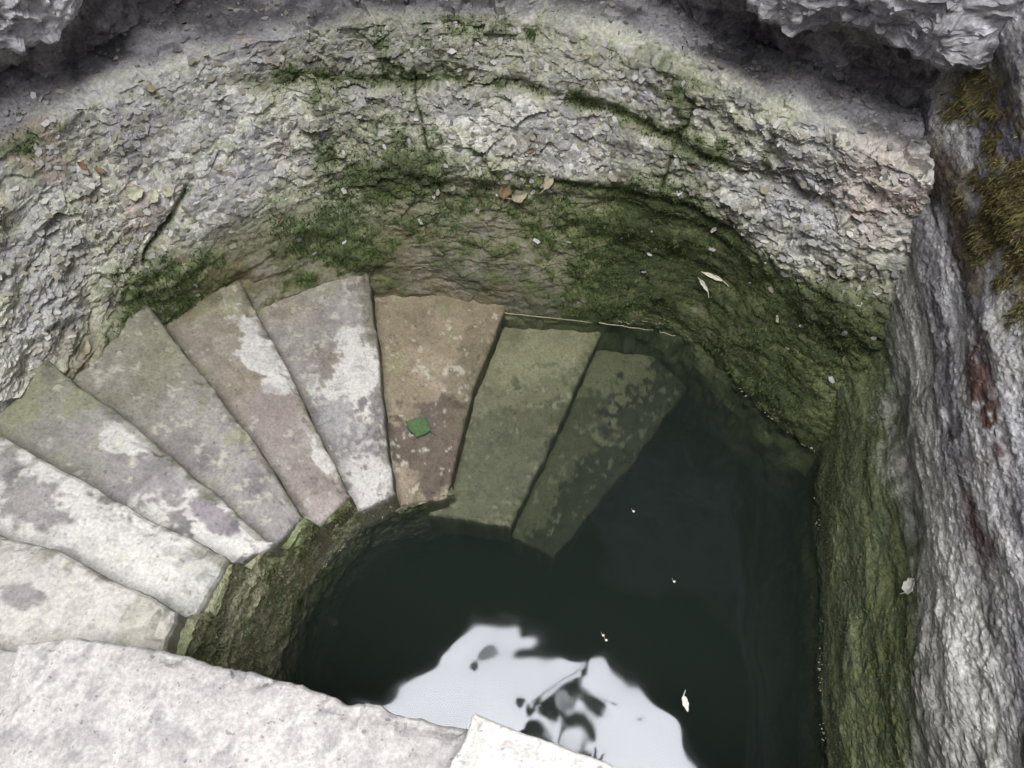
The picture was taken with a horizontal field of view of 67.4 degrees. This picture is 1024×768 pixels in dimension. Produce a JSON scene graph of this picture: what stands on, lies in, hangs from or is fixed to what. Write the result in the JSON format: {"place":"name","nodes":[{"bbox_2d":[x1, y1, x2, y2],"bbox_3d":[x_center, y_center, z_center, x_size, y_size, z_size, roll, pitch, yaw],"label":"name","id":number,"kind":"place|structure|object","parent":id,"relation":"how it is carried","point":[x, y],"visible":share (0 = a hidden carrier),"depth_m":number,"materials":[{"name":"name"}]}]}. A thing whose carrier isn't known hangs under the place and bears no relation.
{"place":"outdoors","nodes":[
{"label":"outdoors","id":0,"kind":"place"},
{"bbox_2d":[176,487,467,700],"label":"stair wall","id":1,"kind":"structure","parent":0,"point":[367,580],"depth_m":2.56,"materials":[{"name":"stone"}]},
{"bbox_2d":[185,501,388,676],"bbox_3d":[-0.614,0.579,2.050,0.166,0.626,0.859,18,62,10],"label":"moss","id":2,"kind":"object","parent":1,"relation":"attached to","point":[283,577],"visible":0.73,"depth_m":2.10,"materials":[{"name":"green plant"}]},
{"bbox_2d":[0,0,934,562],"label":"well wall","id":3,"kind":"structure","parent":0,"point":[728,460],"depth_m":2.45,"materials":[{"name":"grey stone"}]},
{"bbox_2d":[77,161,88,172],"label":"dry leaf","id":4,"kind":"object","parent":3,"relation":"on","point":[82,165],"visible":1,"depth_m":2.24,"materials":[{"name":"brown plant"}]},
{"bbox_2d":[81,338,90,358],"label":"dry leaf","id":5,"kind":"object","parent":3,"relation":"on","point":[85,347],"visible":1,"depth_m":2.37,"materials":[{"name":"beige plant"}]},
{"bbox_2d":[0,535,186,653],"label":"stone step","id":6,"kind":"object","parent":3,"relation":"attached to","point":[47,594],"visible":0.51,"depth_m":1.70,"materials":[{"name":"grey stone"}]},
{"bbox_2d":[93,167,106,176],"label":"dry leaf","id":7,"kind":"object","parent":3,"relation":"on","point":[100,170],"visible":1,"depth_m":2.27,"materials":[{"name":"brown plant"}]},
{"bbox_2d":[0,436,232,616],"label":"stone step","id":8,"kind":"object","parent":3,"relation":"on","point":[43,503],"visible":0.75,"depth_m":1.89,"materials":[{"name":"grey stone"}]},
{"bbox_2d":[121,184,143,200],"bbox_3d":[-1.158,-0.583,2.346,0.072,0.050,0.014,-24,17,1],"label":"dry leaf","id":9,"kind":"object","parent":3,"relation":"on","point":[134,192],"visible":1,"depth_m":2.35,"materials":[{"name":"beige plant"}]},
{"bbox_2d":[0,359,287,565],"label":"stone step","id":10,"kind":"object","parent":3,"relation":"attached to","point":[57,418],"visible":0.67,"depth_m":2.11,"materials":[{"name":"grey stone"}]},
{"bbox_2d":[144,85,158,93],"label":"dry leaf","id":11,"kind":"object","parent":3,"relation":"on","point":[151,88],"visible":1,"depth_m":2.27,"materials":[{"name":"beige plant"}]},
{"bbox_2d":[146,188,158,205],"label":"dry leaf","id":12,"kind":"object","parent":3,"relation":"on","point":[153,194],"visible":1,"depth_m":2.37,"materials":[{"name":"beige plant"}]},
{"bbox_2d":[150,91,160,99],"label":"dry leaf","id":13,"kind":"object","parent":3,"relation":"on","point":[155,94],"visible":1,"depth_m":2.28,"materials":[{"name":"brown plant"}]},
{"bbox_2d":[161,184,173,200],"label":"dry leaf","id":14,"kind":"object","parent":3,"relation":"attached to","point":[169,192],"visible":1,"depth_m":2.38,"materials":[{"name":"beige plant"}]},
{"bbox_2d":[73,305,302,546],"bbox_3d":[-0.976,0.144,2.377,1.014,0.200,0.421,34,66,18],"label":"stone step","id":15,"kind":"object","parent":3,"relation":"attached to","point":[146,377],"visible":0.66,"depth_m":2.30,"materials":[{"name":"grey stone"}]},
{"bbox_2d":[187,146,198,152],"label":"dry leaf","id":16,"kind":"object","parent":3,"relation":"on","point":[193,149],"visible":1,"depth_m":2.38,"materials":[{"name":"beige plant"}]},
{"bbox_2d":[165,280,356,550],"bbox_3d":[-0.834,0.085,2.542,0.369,0.200,1.034,-33,65,-17],"label":"stone step","id":17,"kind":"object","parent":3,"relation":"attached to","point":[223,340],"visible":0.7,"depth_m":2.47,"materials":[{"name":"grey stone"}]},
{"bbox_2d":[256,273,400,528],"bbox_3d":[-0.608,0.019,2.708,0.526,0.202,1.001,-20,62,-11],"label":"stone step","id":18,"kind":"object","parent":3,"relation":"on","point":[324,337],"visible":0.66,"depth_m":2.63,"materials":[{"name":"grey stone"}]},
{"bbox_2d":[374,295,505,521],"bbox_3d":[-0.299,0.015,2.833,0.634,0.198,0.997,0,60,0],"label":"stone step","id":19,"kind":"object","parent":3,"relation":"on","point":[437,352],"visible":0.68,"depth_m":2.75,"materials":[{"name":"brown stone"}]},
{"bbox_2d":[405,417,435,436],"bbox_3d":[-0.314,0.153,2.628,0.073,0.011,0.100,-26,63,-14],"label":"green leaf","id":20,"kind":"object","parent":19,"relation":"on","point":[418,427],"visible":1,"depth_m":2.63,"materials":[{"name":"green plant"}]},
{"bbox_2d":[2,7,891,445],"bbox_3d":[-0.129,-0.401,2.461,2.757,0.934,1.304,0,60,0],"label":"moss","id":21,"kind":"object","parent":3,"relation":"attached to","point":[328,233],"visible":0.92,"depth_m":2.61,"materials":[{"name":"green plant"}]},
{"bbox_2d":[3,0,921,150],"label":"gravel","id":22,"kind":"structure","parent":3,"relation":"on","point":[868,104],"depth_m":2.27,"materials":[{"name":"grey gravel"}]},
{"bbox_2d":[0,0,930,399],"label":"rock flakes","id":23,"kind":"object","parent":3,"relation":"on","point":[270,48],"visible":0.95,"depth_m":2.37,"materials":[{"name":"grey stone"}]},
{"bbox_2d":[497,185,511,202],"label":"dry leaf","id":24,"kind":"object","parent":3,"relation":"attached to","point":[505,192],"visible":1,"depth_m":2.61,"materials":[{"name":"brown plant"}]},
{"bbox_2d":[506,190,527,203],"bbox_3d":[0.019,-0.640,2.624,0.078,0.051,0.016,-17,30,14],"label":"dry leaf","id":25,"kind":"object","parent":3,"relation":"on","point":[518,196],"visible":1,"depth_m":2.62,"materials":[{"name":"beige plant"}]},
{"bbox_2d":[539,176,553,193],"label":"dry leaf","id":26,"kind":"object","parent":3,"relation":"on","point":[548,182],"visible":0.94,"depth_m":2.56,"materials":[{"name":"beige plant"}]},
{"bbox_2d":[579,55,590,58],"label":"dry leaf","id":27,"kind":"object","parent":3,"relation":"on","point":[585,56],"visible":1,"depth_m":2.36,"materials":[{"name":"beige plant"}]},
{"bbox_2d":[501,350,686,571],"bbox_3d":[0.345,0.223,2.967,0.446,0.198,1.043,23,63,13],"label":"stone step","id":28,"kind":"object","parent":3,"relation":"attached to","point":[625,408],"visible":0.8,"depth_m":2.86,"materials":[{"name":"green stone"}]},
{"bbox_2d":[429,327,600,541],"bbox_3d":[0.003,0.077,2.926,0.425,0.202,1.100,21,62,12],"label":"stone step","id":29,"kind":"object","parent":28,"relation":"on","point":[529,387],"visible":0.66,"depth_m":2.78,"materials":[{"name":"stone"}]},
{"bbox_2d":[697,277,708,297],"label":"dry leaf","id":30,"kind":"object","parent":3,"relation":"attached to","point":[703,284],"visible":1,"depth_m":2.69,"materials":[{"name":"beige plant"}]},
{"bbox_2d":[702,272,728,286],"bbox_3d":[0.705,-0.367,2.664,0.111,0.019,0.016,23,18,1],"label":"dry leaf","id":31,"kind":"object","parent":3,"relation":"on","point":[714,277],"visible":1,"depth_m":2.67,"materials":[{"name":"beige plant"}]},
{"bbox_2d":[759,185,766,196],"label":"dry leaf","id":32,"kind":"object","parent":3,"relation":"on","point":[762,190],"visible":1,"depth_m":2.36,"materials":[{"name":"beige plant"}]},
{"bbox_2d":[0,0,1023,106],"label":"cave wall","id":33,"kind":"structure","parent":0,"point":[903,53],"depth_m":2.07,"materials":[{"name":"grey stone"}]},
{"bbox_2d":[450,713,614,767],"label":"stone block","id":34,"kind":"structure","parent":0,"point":[487,743],"depth_m":1.39,"materials":[{"name":"white stone"}]},
{"bbox_2d":[343,462,737,767],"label":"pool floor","id":35,"kind":"structure","parent":0,"point":[500,633],"depth_m":3.30,"materials":[{"name":"liquid"}]},
{"bbox_2d":[730,1,1023,767],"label":"rock face","id":36,"kind":"object","parent":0,"point":[952,461],"visible":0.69,"depth_m":1.95},
{"bbox_2d":[817,310,923,767],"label":"moss","id":37,"kind":"object","parent":36,"relation":"attached to","point":[828,687],"visible":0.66,"depth_m":2.19,"materials":[{"name":"green plant"}]},
{"bbox_2d":[900,578,913,594],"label":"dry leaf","id":38,"kind":"object","parent":36,"relation":"attached to","point":[907,586],"visible":1,"depth_m":1.93,"materials":[{"name":"white plant"}]},
{"bbox_2d":[933,67,1023,335],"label":"golden moss","id":39,"kind":"object","parent":36,"relation":"attached to","point":[994,220],"visible":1,"depth_m":1.80,"materials":[{"name":"green plant"}]},
{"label":"water","id":40,"kind":"structure","parent":0,"visible":0},
{"bbox_2d":[505,312,590,322],"bbox_3d":[0.119,-0.253,2.910,0.368,0.004,0.007,7,60,4],"label":"dry reed","id":41,"kind":"object","parent":40,"relation":"on","point":[544,317],"visible":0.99,"depth_m":2.91,"materials":[{"name":"beige plant"}]},
{"bbox_2d":[313,321,825,740],"bbox_3d":[0.318,0.283,2.606,1.584,0.001,1.297,14,61,8],"label":"foam","id":42,"kind":"object","parent":40,"relation":"on","point":[815,523],"visible":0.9,"depth_m":2.47,"materials":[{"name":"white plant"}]},
{"bbox_2d":[599,322,645,329],"bbox_3d":[0.428,-0.216,2.889,0.205,0.004,0.008,9,60,5],"label":"dry reed","id":43,"kind":"object","parent":40,"relation":"on","point":[619,325],"visible":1,"depth_m":2.89,"materials":[{"name":"beige plant"}]},
{"bbox_2d":[682,690,688,711],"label":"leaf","id":44,"kind":"object","parent":40,"relation":"on","point":[685,703],"visible":1,"depth_m":2.23,"materials":[{"name":"white plant"}]},
{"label":"ground","id":45,"kind":"structure","parent":0,"visible":0},
{"bbox_2d":[0,649,16,701],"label":"stone slab","id":46,"kind":"structure","parent":45,"relation":"on","point":[7,657],"depth_m":1.54,"materials":[{"name":"grey stone"}]},
{"bbox_2d":[0,638,467,767],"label":"stone slab","id":47,"kind":"structure","parent":45,"relation":"on","point":[74,703],"depth_m":1.48,"materials":[{"name":"grey stone"}]}
]}

